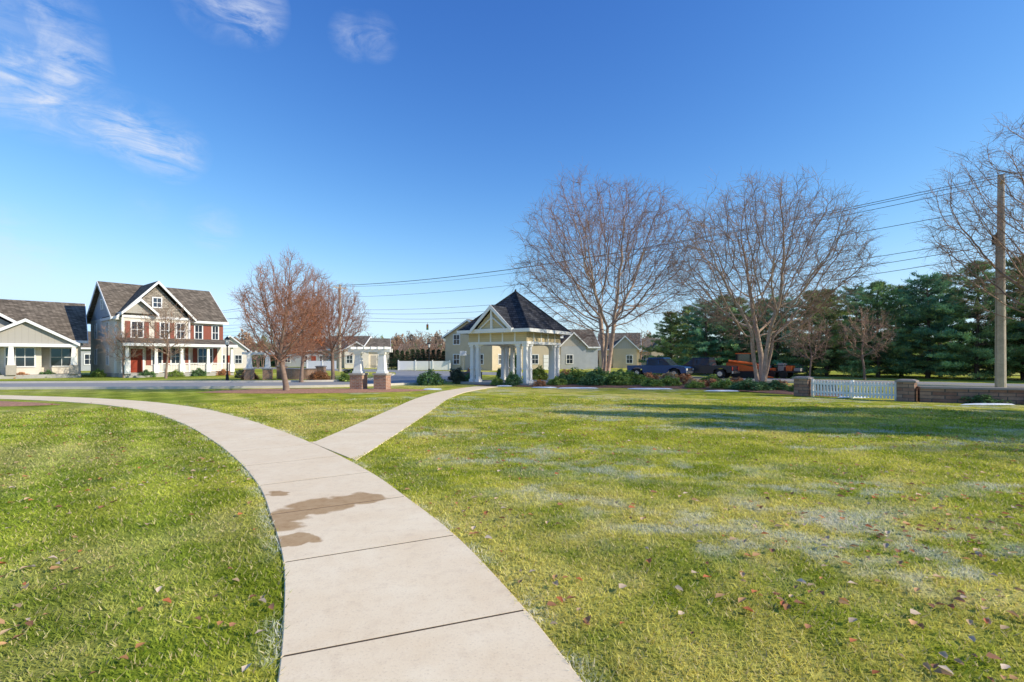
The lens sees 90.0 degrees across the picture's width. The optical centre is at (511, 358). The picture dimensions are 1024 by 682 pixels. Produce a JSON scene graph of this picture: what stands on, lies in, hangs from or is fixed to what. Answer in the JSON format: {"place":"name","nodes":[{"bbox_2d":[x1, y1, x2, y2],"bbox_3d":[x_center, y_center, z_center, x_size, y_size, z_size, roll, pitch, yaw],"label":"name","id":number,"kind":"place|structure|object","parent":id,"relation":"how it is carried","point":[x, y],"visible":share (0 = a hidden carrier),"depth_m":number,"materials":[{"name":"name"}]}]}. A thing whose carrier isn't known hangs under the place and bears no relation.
{"place":"outdoors","nodes":[
{"label":"outdoors","id":0,"kind":"place"},
{"bbox_2d":[81,349,90,370],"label":"walls","id":1,"kind":"structure","parent":0,"point":[83,366],"depth_m":68.88,"materials":[{"name":"white paint"}]},
{"bbox_2d":[0,372,449,386],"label":"side street","id":2,"kind":"structure","parent":0,"point":[399,377],"depth_m":33.16,"materials":[{"name":"grey asphalt"}]},
{"bbox_2d":[0,395,581,681],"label":"concrete path","id":3,"kind":"structure","parent":0,"point":[350,597],"depth_m":3.63,"materials":[{"name":"beige concrete"}]},
{"bbox_2d":[311,386,493,459],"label":"concrete path","id":4,"kind":"structure","parent":0,"point":[364,437],"depth_m":12.03,"materials":[{"name":"beige concrete"}]},
{"bbox_2d":[0,364,1023,681],"bbox_3d":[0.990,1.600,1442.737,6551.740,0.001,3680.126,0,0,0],"label":"ground","id":5,"kind":"structure","parent":0,"point":[192,396],"depth_m":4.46,"materials":[{"name":"green plant"}]},
{"bbox_2d":[0,401,59,405],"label":"mulch bed","id":6,"kind":"object","parent":5,"relation":"on","point":[7,403],"visible":1,"depth_m":17.80,"materials":[{"name":"brown soil"}]},
{"bbox_2d":[0,343,80,378],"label":"porch","id":7,"kind":"object","parent":5,"relation":"on","point":[11,369],"visible":0.97,"depth_m":42.26,"materials":[{"name":"wood"}]},
{"bbox_2d":[95,321,146,377],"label":"street tree","id":8,"kind":"object","parent":5,"relation":"on","point":[123,347],"visible":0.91,"depth_m":43.38,"materials":[{"name":"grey plant"}]},
{"bbox_2d":[90,371,216,376],"bbox_3d":[-35.247,1.450,51.035,9.790,0.400,8.880,0,0,40],"label":"foundation","id":9,"kind":"object","parent":5,"relation":"on","point":[112,375],"visible":0.07,"depth_m":45.80,"materials":[{"name":"concrete"}]},
{"bbox_2d":[91,286,220,372],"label":"walls","id":10,"kind":"structure","parent":9,"relation":"on","point":[99,314],"depth_m":47.52,"materials":[{"name":"white"}]},
{"bbox_2d":[129,347,144,372],"bbox_3d":[-33.428,0.090,45.592,0.085,2.220,1.160,0,0,40],"label":"door","id":11,"kind":"structure","parent":10,"relation":"attached to","point":[137,364],"depth_m":45.63,"materials":[{"name":"red paint"}]},
{"bbox_2d":[86,281,228,324],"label":"roof","id":12,"kind":"structure","parent":10,"relation":"on","point":[119,299],"depth_m":48.57,"materials":[{"name":"grey"}]},
{"bbox_2d":[94,297,222,365],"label":"windows","id":13,"kind":"structure","parent":10,"relation":"attached to","point":[213,332],"depth_m":48.13,"materials":[{"name":"white glass"}]},
{"bbox_2d":[114,315,222,372],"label":"trim","id":14,"kind":"structure","parent":10,"relation":"attached to","point":[115,351],"depth_m":45.23,"materials":[{"name":"white wood"}]},
{"bbox_2d":[128,302,199,377],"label":"street tree","id":15,"kind":"object","parent":5,"relation":"on","point":[167,346],"visible":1,"depth_m":41.93,"materials":[{"name":"brown plant"}]},
{"bbox_2d":[117,337,237,377],"bbox_3d":[-30.552,-0.140,47.226,2.400,3.520,9.200,0,0,40],"label":"porch","id":16,"kind":"object","parent":5,"relation":"on","point":[207,343],"visible":0.91,"depth_m":46.75,"materials":[{"name":"wood"}]},
{"bbox_2d":[0,374,393,382],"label":"road","id":17,"kind":"structure","parent":5,"relation":"on","point":[167,381],"depth_m":34.40,"materials":[{"name":"grey asphalt"}]},
{"bbox_2d":[190,368,207,375],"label":"shrub","id":18,"kind":"object","parent":5,"relation":"on","point":[199,371],"visible":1,"depth_m":47.51,"materials":[{"name":"green plant"}]},
{"bbox_2d":[0,380,452,389],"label":"kerb","id":19,"kind":"structure","parent":5,"relation":"on","point":[193,387],"depth_m":27.36,"materials":[{"name":"concrete"}]},
{"bbox_2d":[223,337,246,367],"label":"walls","id":20,"kind":"structure","parent":5,"relation":"on","point":[239,349],"depth_m":86.56,"materials":[{"name":"white paint"}]},
{"bbox_2d":[242,351,274,379],"bbox_3d":[-19.600,0.490,39.600,2.240,2.220,0.840,0,0,-20],"label":"entry pergola","id":21,"kind":"object","parent":5,"relation":"on","point":[249,371],"visible":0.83,"depth_m":39.38,"materials":[{"name":"white wood"}]},
{"bbox_2d":[285,369,316,378],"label":"courses","id":22,"kind":"object","parent":5,"relation":"on","point":[293,373],"visible":0.52,"depth_m":40.22,"materials":[{"name":"red brick"}]},
{"bbox_2d":[263,281,338,381],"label":"oak tree","id":23,"kind":"object","parent":5,"relation":"on","point":[303,358],"visible":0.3,"depth_m":34.81,"materials":[{"name":"brown plant"}]},
{"bbox_2d":[282,351,321,366],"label":"walls","id":24,"kind":"structure","parent":5,"relation":"on","point":[297,363],"depth_m":103.75,"materials":[{"name":"grey paint"}]},
{"bbox_2d":[196,388,426,392],"bbox_3d":[-9.661,1.567,25.418,10.807,0.050,3.629,0,0,0],"label":"mulch bed","id":25,"kind":"object","parent":5,"relation":"on","point":[347,390],"visible":0.96,"depth_m":25.00,"materials":[{"name":"brown soil"}]},
{"bbox_2d":[226,248,338,389],"bbox_3d":[-11.128,-1.986,25.215,5.054,7.379,5.372,0,0,-17],"label":"bare deciduous tree","id":26,"kind":"object","parent":25,"relation":"on","point":[280,356],"visible":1,"depth_m":24.96,"materials":[{"name":"brown plant"}]},
{"bbox_2d":[306,370,330,379],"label":"shrub","id":27,"kind":"object","parent":5,"relation":"on","point":[322,375],"visible":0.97,"depth_m":38.23,"materials":[{"name":"brown plant"}]},
{"bbox_2d":[306,360,335,368],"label":"vinyl fence","id":28,"kind":"object","parent":5,"relation":"on","point":[312,364],"visible":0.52,"depth_m":79.97,"materials":[{"name":"white paint"}]},
{"bbox_2d":[295,280,369,379],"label":"bare deciduous tree","id":29,"kind":"object","parent":5,"relation":"on","point":[342,330],"visible":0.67,"depth_m":36.35,"materials":[{"name":"brown plant"}]},
{"bbox_2d":[322,343,347,367],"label":"walls","id":30,"kind":"structure","parent":5,"relation":"on","point":[342,358],"depth_m":88.82,"materials":[{"name":"beige"}]},
{"bbox_2d":[320,336,371,349],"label":"roof","id":31,"kind":"structure","parent":30,"relation":"on","point":[364,339],"depth_m":92.26,"materials":[{"name":"grey"}]},
{"bbox_2d":[333,284,344,370],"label":"utility pole","id":32,"kind":"object","parent":5,"relation":"on","point":[339,363],"visible":0.47,"depth_m":65.85,"materials":[{"name":"brown wood"}]},
{"bbox_2d":[344,343,388,367],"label":"walls","id":33,"kind":"structure","parent":5,"relation":"on","point":[366,356],"depth_m":88.83,"materials":[{"name":"white paint"}]},
{"bbox_2d":[341,338,390,349],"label":"roof","id":34,"kind":"structure","parent":33,"relation":"on","point":[379,342],"depth_m":92.67,"materials":[{"name":"grey"}]},
{"bbox_2d":[348,347,392,388],"bbox_3d":[-7.300,0.490,26.400,2.240,2.220,0.840,0,0,8],"label":"entry pergola","id":35,"kind":"object","parent":5,"relation":"on","point":[358,377],"visible":0.95,"depth_m":26.17,"materials":[{"name":"white wood"}]},
{"bbox_2d":[387,349,444,369],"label":"arborvitae hedge","id":36,"kind":"object","parent":5,"relation":"on","point":[401,356],"visible":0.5,"depth_m":76.86,"materials":[{"name":"green plant"}]},
{"bbox_2d":[398,360,450,369],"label":"vinyl fence","id":37,"kind":"object","parent":5,"relation":"on","point":[423,365],"visible":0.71,"depth_m":71.97,"materials":[{"name":"white paint"}]},
{"bbox_2d":[416,368,447,385],"bbox_3d":[-5.026,1.110,31.478,1.986,1.127,1.988,0,0,11],"label":"shrub","id":38,"kind":"object","parent":5,"relation":"on","point":[434,378],"visible":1,"depth_m":31.10,"materials":[{"name":"green plant"}]},
{"bbox_2d":[452,372,465,383],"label":"shrub","id":39,"kind":"object","parent":5,"relation":"on","point":[459,378],"visible":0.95,"depth_m":32.96,"materials":[{"name":"green plant"}]},
{"bbox_2d":[445,321,500,370],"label":"walls","id":40,"kind":"structure","parent":5,"relation":"on","point":[490,353],"depth_m":72.27,"materials":[{"name":"beige paint"}]},
{"bbox_2d":[453,334,500,364],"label":"windows","id":41,"kind":"structure","parent":40,"relation":"attached to","point":[456,341],"depth_m":72.69,"materials":[{"name":"white glass"}]},
{"bbox_2d":[0,392,1023,681],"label":"fallen leaves","id":42,"kind":"object","parent":5,"relation":"on","point":[946,670],"visible":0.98,"depth_m":4.27,"materials":[{"name":"brown plant"}]},
{"bbox_2d":[457,289,571,385],"bbox_3d":[0.192,-1.465,33.441,5.460,6.170,5.600,0,0,33],"label":"gazebo","id":43,"kind":"object","parent":5,"relation":"on","point":[514,320],"visible":0.92,"depth_m":32.02,"materials":[{"name":"wood"}]},
{"bbox_2d":[509,346,559,369],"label":"walls","id":44,"kind":"structure","parent":5,"relation":"on","point":[541,351],"depth_m":76.42,"materials":[{"name":"beige"}]},
{"bbox_2d":[560,334,597,368],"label":"walls","id":45,"kind":"structure","parent":5,"relation":"on","point":[584,357],"depth_m":80.80,"materials":[{"name":"grey paint"}]},
{"bbox_2d":[560,329,600,347],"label":"roof","id":46,"kind":"structure","parent":45,"relation":"on","point":[565,338],"depth_m":83.35,"materials":[{"name":"grey"}]},
{"bbox_2d":[234,328,992,366],"bbox_3d":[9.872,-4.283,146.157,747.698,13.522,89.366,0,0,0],"label":"distant undergrowth","id":47,"kind":"object","parent":5,"relation":"on","point":[395,340],"depth_m":166.70,"materials":[{"name":"brown plant"}]},
{"bbox_2d":[599,337,639,367],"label":"walls","id":48,"kind":"structure","parent":5,"relation":"on","point":[623,347],"depth_m":88.74,"materials":[{"name":"beige paint"}]},
{"bbox_2d":[598,333,641,349],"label":"roof","id":49,"kind":"structure","parent":48,"relation":"on","point":[618,338],"depth_m":92.24,"materials":[{"name":"grey"}]},
{"bbox_2d":[236,328,1010,367],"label":"distant trees","id":50,"kind":"object","parent":5,"relation":"on","point":[421,341],"visible":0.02,"depth_m":92.69,"materials":[{"name":"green plant"}]},
{"bbox_2d":[641,345,674,364],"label":"walls","id":51,"kind":"structure","parent":5,"relation":"on","point":[655,354],"depth_m":103.81,"materials":[{"name":"beige"}]},
{"bbox_2d":[640,338,672,351],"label":"roof","id":52,"kind":"structure","parent":51,"relation":"on","point":[646,342],"depth_m":107.75,"materials":[{"name":"grey"}]},
{"bbox_2d":[474,379,844,396],"bbox_3d":[7.529,1.567,32.548,22.603,0.050,12.721,0,0,31],"label":"mulch bed","id":53,"kind":"object","parent":5,"relation":"on","point":[682,386],"visible":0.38,"depth_m":28.29,"materials":[{"name":"brown soil"}]},
{"bbox_2d":[504,371,522,385],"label":"shrub","id":54,"kind":"object","parent":53,"relation":"on","point":[513,379],"visible":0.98,"depth_m":30.20,"materials":[{"name":"green plant"}]},
{"bbox_2d":[532,365,548,379],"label":"shrub","id":55,"kind":"object","parent":53,"relation":"on","point":[538,372],"visible":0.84,"depth_m":36.51,"materials":[{"name":"green plant"}]},
{"bbox_2d":[546,376,567,384],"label":"shrub","id":56,"kind":"object","parent":53,"relation":"on","point":[558,381],"visible":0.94,"depth_m":30.38,"materials":[{"name":"green plant"}]},
{"bbox_2d":[566,367,586,383],"bbox_3d":[4.139,1.084,32.007,2.210,1.206,2.053,0,0,10],"label":"shrub","id":57,"kind":"object","parent":53,"relation":"on","point":[576,376],"visible":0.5,"depth_m":31.62,"materials":[{"name":"green plant"}]},
{"bbox_2d":[576,372,610,385],"bbox_3d":[4.828,1.183,30.277,2.112,0.958,2.110,0,0,0],"label":"shrub","id":58,"kind":"object","parent":53,"relation":"on","point":[589,379],"visible":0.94,"depth_m":29.88,"materials":[{"name":"green plant"}]},
{"bbox_2d":[500,162,721,372],"bbox_3d":[7.345,-6.217,38.417,16.136,15.930,16.343,0,0,-23],"label":"birch tree","id":59,"kind":"object","parent":53,"relation":"on","point":[603,341],"visible":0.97,"depth_m":36.59,"materials":[{"name":"brown plant"}]},
{"bbox_2d":[604,372,631,384],"bbox_3d":[6.166,1.202,30.484,2.080,0.932,1.932,0,0,-5],"label":"shrub","id":60,"kind":"object","parent":53,"relation":"on","point":[617,379],"visible":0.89,"depth_m":30.09,"materials":[{"name":"green plant"}]},
{"bbox_2d":[622,370,646,384],"bbox_3d":[7.338,1.155,31.323,2.469,1.042,2.294,0,0,-10],"label":"shrub","id":61,"kind":"object","parent":53,"relation":"on","point":[634,378],"visible":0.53,"depth_m":30.78,"materials":[{"name":"green plant"}]},
{"bbox_2d":[640,377,663,386],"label":"shrub","id":62,"kind":"object","parent":53,"relation":"on","point":[651,382],"visible":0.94,"depth_m":28.90,"materials":[{"name":"green plant"}]},
{"bbox_2d":[660,376,682,385],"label":"shrub","id":63,"kind":"object","parent":53,"relation":"on","point":[669,381],"visible":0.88,"depth_m":29.57,"materials":[{"name":"green plant"}]},
{"bbox_2d":[684,380,706,387],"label":"shrub","id":64,"kind":"object","parent":53,"relation":"on","point":[694,384],"visible":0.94,"depth_m":27.36,"materials":[{"name":"green plant"}]},
{"bbox_2d":[709,378,738,388],"bbox_3d":[11.175,1.319,26.779,1.820,0.658,1.690,0,0,-20],"label":"shrub","id":65,"kind":"object","parent":53,"relation":"on","point":[719,385],"visible":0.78,"depth_m":26.64,"materials":[{"name":"green plant"}]},
{"bbox_2d":[728,377,772,390],"bbox_3d":[11.974,1.281,25.774,2.110,0.733,2.112,0,0,6],"label":"shrub","id":66,"kind":"object","parent":53,"relation":"on","point":[745,385],"visible":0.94,"depth_m":25.39,"materials":[{"name":"green plant"}]},
{"bbox_2d":[654,165,887,381],"bbox_3d":[14.745,-4.860,30.145,12.679,13.240,12.139,0,0,21],"label":"birch tree","id":67,"kind":"object","parent":53,"relation":"on","point":[762,373],"visible":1,"depth_m":29.05,"materials":[{"name":"brown plant"}]},
{"bbox_2d":[765,379,789,389],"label":"shrub","id":68,"kind":"object","parent":53,"relation":"on","point":[775,384],"visible":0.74,"depth_m":25.70,"materials":[{"name":"green plant"}]},
{"bbox_2d":[638,311,709,373],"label":"pine tree","id":69,"kind":"object","parent":5,"relation":"on","point":[669,327],"visible":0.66,"depth_m":53.52,"materials":[{"name":"green plant"}]},
{"bbox_2d":[655,306,712,359],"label":"pine tree","id":70,"kind":"object","parent":5,"relation":"on","point":[685,309],"visible":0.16,"depth_m":57.59,"materials":[{"name":"green plant"}]},
{"bbox_2d":[674,299,740,374],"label":"pine tree","id":71,"kind":"object","parent":5,"relation":"on","point":[710,342],"visible":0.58,"depth_m":51.50,"materials":[{"name":"green plant"}]},
{"bbox_2d":[692,295,749,357],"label":"pine tree","id":72,"kind":"object","parent":5,"relation":"on","point":[721,349],"visible":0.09,"depth_m":56.63,"materials":[{"name":"green plant"}]},
{"bbox_2d":[705,297,776,366],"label":"pine tree","id":73,"kind":"object","parent":5,"relation":"on","point":[731,348],"visible":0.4,"depth_m":50.43,"materials":[{"name":"green plant"}]},
{"bbox_2d":[737,298,794,366],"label":"pine tree","id":74,"kind":"object","parent":5,"relation":"on","point":[787,354],"visible":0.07,"depth_m":54.03,"materials":[{"name":"green plant"}]},
{"bbox_2d":[741,293,822,370],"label":"pine tree","id":75,"kind":"object","parent":5,"relation":"on","point":[774,359],"visible":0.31,"depth_m":49.27,"materials":[{"name":"green plant"}]},
{"bbox_2d":[758,363,807,377],"bbox_3d":[22.015,0.971,43.119,4.800,1.242,2.200,0,0,40],"label":"utility trailer","id":76,"kind":"object","parent":5,"relation":"on","point":[783,370],"visible":0.84,"depth_m":42.11,"materials":[{"name":"black metal"}]},
{"bbox_2d":[548,376,1023,387],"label":"kerb","id":77,"kind":"structure","parent":5,"relation":"on","point":[768,381],"depth_m":28.81,"materials":[{"name":"concrete"}]},
{"bbox_2d":[794,379,810,396],"bbox_3d":[12.550,1.230,22.100,0.540,0.740,0.540,0,0,-43],"label":"shaft","id":78,"kind":"object","parent":5,"relation":"on","point":[802,387],"visible":0.79,"depth_m":21.89,"materials":[{"name":"stone"}]},
{"bbox_2d":[772,290,837,372],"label":"pine tree","id":79,"kind":"object","parent":5,"relation":"on","point":[807,326],"visible":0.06,"depth_m":52.79,"materials":[{"name":"green plant"}]},
{"bbox_2d":[785,314,833,376],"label":"bare shrub tree","id":80,"kind":"object","parent":5,"relation":"on","point":[814,336],"visible":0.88,"depth_m":40.43,"materials":[{"name":"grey plant"}]},
{"bbox_2d":[777,288,882,376],"bbox_3d":[29.242,-2.398,48.041,9.093,8.612,9.217,0,0,8],"label":"pine tree","id":81,"kind":"object","parent":5,"relation":"on","point":[828,363],"visible":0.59,"depth_m":47.31,"materials":[{"name":"green plant"}]},
{"bbox_2d":[811,379,896,400],"bbox_3d":[13.795,1.230,20.768,0.175,0.740,3.007,0,0,-42],"label":"picket fence","id":82,"kind":"object","parent":5,"relation":"on","point":[851,392],"visible":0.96,"depth_m":20.66,"materials":[{"name":"white paint"}]},
{"bbox_2d":[816,282,900,372],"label":"pine tree","id":83,"kind":"object","parent":5,"relation":"on","point":[849,300],"visible":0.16,"depth_m":49.38,"materials":[{"name":"green plant"}]},
{"bbox_2d":[830,307,897,379],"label":"bare shrub tree","id":84,"kind":"object","parent":5,"relation":"on","point":[864,338],"visible":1,"depth_m":39.45,"materials":[{"name":"brown plant"}]},
{"bbox_2d":[829,279,930,377],"bbox_3d":[31.759,-2.639,44.034,6.791,8.496,7.872,0,0,19],"label":"pine tree","id":85,"kind":"object","parent":5,"relation":"on","point":[879,286],"visible":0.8,"depth_m":43.57,"materials":[{"name":"green plant"}]},
{"bbox_2d":[845,284,949,375],"bbox_3d":[36.245,-2.565,48.095,9.472,8.970,9.602,0,0,20],"label":"pine tree","id":86,"kind":"object","parent":5,"relation":"on","point":[900,287],"visible":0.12,"depth_m":47.43,"materials":[{"name":"green plant"}]},
{"bbox_2d":[897,382,916,401],"bbox_3d":[15.000,1.240,19.450,0.540,0.720,0.540,0,0,-43],"label":"shaft","id":87,"kind":"object","parent":5,"relation":"on","point":[907,391],"visible":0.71,"depth_m":19.24,"materials":[{"name":"stone"}]},
{"bbox_2d":[868,271,983,377],"bbox_3d":[34.590,-2.936,42.581,7.279,9.102,7.539,0,0,-16],"label":"pine tree","id":88,"kind":"object","parent":5,"relation":"on","point":[918,300],"visible":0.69,"depth_m":42.17,"materials":[{"name":"green plant"}]},
{"bbox_2d":[894,273,989,376],"bbox_3d":[38.282,-3.082,45.871,8.696,9.386,7.502,0,0,32],"label":"pine tree","id":89,"kind":"object","parent":5,"relation":"on","point":[951,340],"visible":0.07,"depth_m":45.56,"materials":[{"name":"green plant"}]},
{"bbox_2d":[912,260,1023,379],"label":"pine tree","id":90,"kind":"object","parent":5,"relation":"on","point":[987,349],"visible":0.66,"depth_m":39.21,"materials":[{"name":"green plant"}]},
{"bbox_2d":[913,112,1023,332],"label":"bare deciduous tree","id":91,"kind":"object","parent":5,"relation":"on","point":[1004,247],"visible":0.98,"depth_m":24.41,"materials":[{"name":"brown plant"}]},
{"bbox_2d":[917,388,1023,403],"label":"courses","id":92,"kind":"object","parent":5,"relation":"on","point":[951,395],"visible":0.68,"depth_m":18.53,"materials":[{"name":"stone"}]},
{"bbox_2d":[917,386,1023,389],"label":"coping","id":93,"kind":"object","parent":92,"relation":"on","point":[969,388],"visible":1,"depth_m":18.45,"materials":[{"name":"concrete"}]},
{"bbox_2d":[935,255,1023,379],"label":"pine tree","id":94,"kind":"object","parent":5,"relation":"on","point":[1009,373],"visible":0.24,"depth_m":39.24,"materials":[{"name":"green plant"}]},
{"bbox_2d":[960,394,1013,403],"bbox_3d":[16.978,1.379,18.617,1.616,0.507,1.613,0,0,-1],"label":"shrub","id":95,"kind":"object","parent":5,"relation":"on","point":[982,398],"visible":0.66,"depth_m":18.18,"materials":[{"name":"green plant"}]},
{"bbox_2d":[992,174,1006,386],"bbox_3d":[25.446,-3.950,26.745,0.560,11.300,1.800,0,0,40],"label":"utility pole","id":96,"kind":"object","parent":5,"relation":"on","point":[1000,357],"visible":0.6,"depth_m":26.59,"materials":[{"name":"brown wood"}]},
{"bbox_2d":[224,172,1023,335],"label":"power lines","id":97,"kind":"object","parent":96,"relation":"attached to","point":[692,260],"visible":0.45,"depth_m":35.11,"materials":[{"name":"black metal"}]},
{"bbox_2d":[0,0,1023,354],"label":"sky","id":98,"kind":"structure","parent":0,"point":[181,144],"materials":[{"name":"blue"}]},
{"bbox_2d":[253,367,1023,386],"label":"road","id":99,"kind":"structure","parent":0,"point":[819,380],"depth_m":37.63,"materials":[{"name":"grey asphalt"}]},
{"bbox_2d":[627,358,694,375],"bbox_3d":[12.578,0.731,43.618,5.396,1.686,1.852,0,0,40],"label":"pickup truck","id":100,"kind":"object","parent":99,"relation":"on","point":[659,365],"visible":0.76,"depth_m":42.86,"materials":[{"name":"blue paint"}]},
{"bbox_2d":[677,358,739,377],"bbox_3d":[16.022,0.731,42.982,5.396,1.686,1.852,0,0,40],"label":"pickup truck","id":101,"kind":"object","parent":99,"relation":"on","point":[703,365],"visible":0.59,"depth_m":42.05,"materials":[{"name":"paint"}]},
{"bbox_2d":[726,353,773,377],"bbox_3d":[19.823,0.550,42.846,3.500,2.080,1.700,0,0,20],"label":"skid steer loader","id":102,"kind":"object","parent":99,"relation":"on","point":[744,369],"visible":0.61,"depth_m":42.50,"materials":[{"name":"metal"}]},
{"label":"sidewalk","id":103,"kind":"structure","parent":0,"visible":0},
{"bbox_2d":[224,336,229,380],"bbox_3d":[-20.300,-0.030,36.500,0.364,3.260,0.420,0,0,0],"label":"street lamp","id":104,"kind":"object","parent":103,"relation":"on","point":[227,339],"visible":0.94,"depth_m":36.47,"materials":[{"name":"black metal"}]},
{"bbox_3d":[-47.280,1.475,45.046,14.080,0.350,9.580,0,0,-42],"label":"foundation","id":105,"kind":"object","parent":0,"visible":0},
{"bbox_2d":[0,319,80,374],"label":"walls","id":106,"kind":"structure","parent":105,"relation":"on","point":[42,359],"depth_m":43.27,"materials":[{"name":"white paint"}]},
{"bbox_2d":[4,347,71,367],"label":"windows","id":107,"kind":"structure","parent":106,"relation":"attached to","point":[26,357],"depth_m":42.93,"materials":[{"name":"white glass"}]},
{"bbox_2d":[0,299,87,346],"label":"roof","id":108,"kind":"structure","parent":106,"relation":"on","point":[44,322],"depth_m":45.88,"materials":[{"name":"grey"}]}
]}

